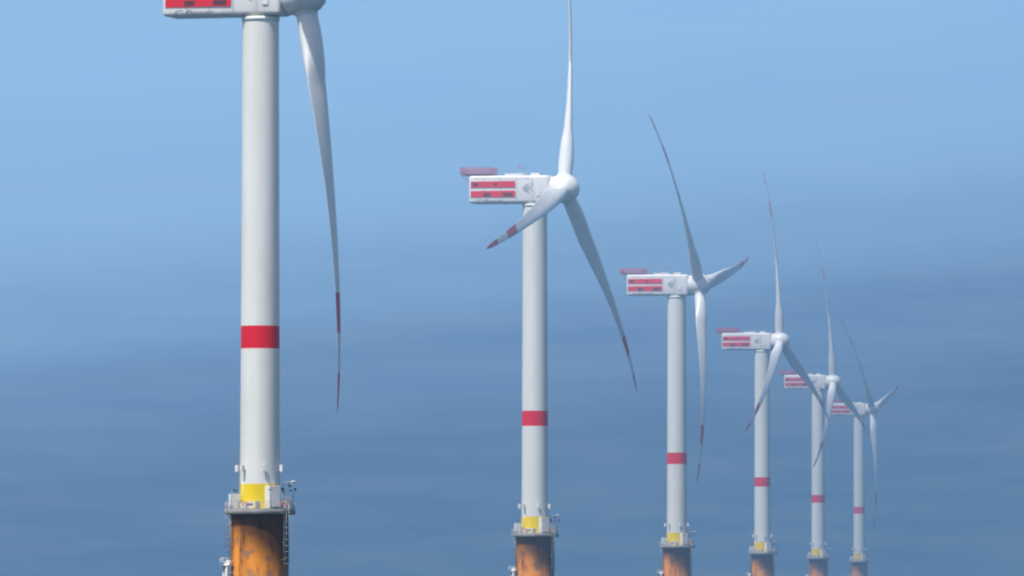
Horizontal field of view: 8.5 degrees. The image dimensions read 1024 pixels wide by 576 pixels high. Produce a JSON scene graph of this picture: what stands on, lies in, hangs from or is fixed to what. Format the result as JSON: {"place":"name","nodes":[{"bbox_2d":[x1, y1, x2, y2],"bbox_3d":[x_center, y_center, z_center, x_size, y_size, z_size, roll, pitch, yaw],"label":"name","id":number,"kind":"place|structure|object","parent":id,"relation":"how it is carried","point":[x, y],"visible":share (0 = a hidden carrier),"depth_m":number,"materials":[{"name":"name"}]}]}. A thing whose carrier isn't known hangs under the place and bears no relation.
{"place":"outdoors","nodes":[
{"label":"outdoors","id":0,"kind":"place"},
{"bbox_2d":[0,0,1023,575],"label":"sky","id":1,"kind":"structure","parent":0,"point":[887,136],"materials":[{"name":"blue"}]},
{"label":"sea water","id":2,"kind":"structure","parent":0,"visible":0},
{"bbox_2d":[163,0,339,575],"bbox_3d":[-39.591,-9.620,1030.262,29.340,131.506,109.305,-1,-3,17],"label":"wind turbine","id":3,"kind":"object","parent":2,"relation":"in","point":[257,513],"visible":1,"depth_m":1026.75,"materials":[{"name":"white painted steel"},{"name":"fibreglass"},{"name":"rusted steel"}]},
{"bbox_2d":[460,0,636,575],"bbox_3d":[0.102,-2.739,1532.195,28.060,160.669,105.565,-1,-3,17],"label":"wind turbine","id":4,"kind":"object","parent":2,"relation":"in","point":[538,196],"visible":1,"depth_m":1536.35,"materials":[{"name":"white painted steel"},{"name":"fibreglass"},{"name":"rusted steel"}]},
{"bbox_2d":[620,113,747,575],"bbox_3d":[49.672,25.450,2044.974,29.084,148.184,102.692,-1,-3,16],"label":"wind turbine","id":5,"kind":"object","parent":2,"relation":"in","point":[676,545],"visible":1,"depth_m":2030.84,"materials":[{"name":"white painted steel"},{"name":"fibreglass"},{"name":"rusted steel"}]},
{"bbox_2d":[716,169,829,575],"bbox_3d":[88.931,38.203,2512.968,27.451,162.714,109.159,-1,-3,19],"label":"wind turbine","id":6,"kind":"object","parent":2,"relation":"in","point":[761,552],"visible":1,"depth_m":2507.48,"materials":[{"name":"white painted steel"},{"name":"fibreglass"},{"name":"rusted steel"}]},
{"bbox_2d":[779,242,868,575],"bbox_3d":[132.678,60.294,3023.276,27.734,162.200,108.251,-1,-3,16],"label":"wind turbine","id":7,"kind":"object","parent":2,"relation":"in","point":[817,557],"visible":0.98,"depth_m":3014.95,"materials":[{"name":"white painted steel"},{"name":"fibreglass"},{"name":"rusted steel"}]},
{"bbox_2d":[826,320,900,575],"bbox_3d":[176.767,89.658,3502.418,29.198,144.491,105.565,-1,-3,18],"label":"wind turbine","id":8,"kind":"object","parent":2,"relation":"in","point":[858,561],"visible":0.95,"depth_m":3490.72,"materials":[{"name":"white painted steel"},{"name":"fibreglass"},{"name":"rusted steel"}]}
]}

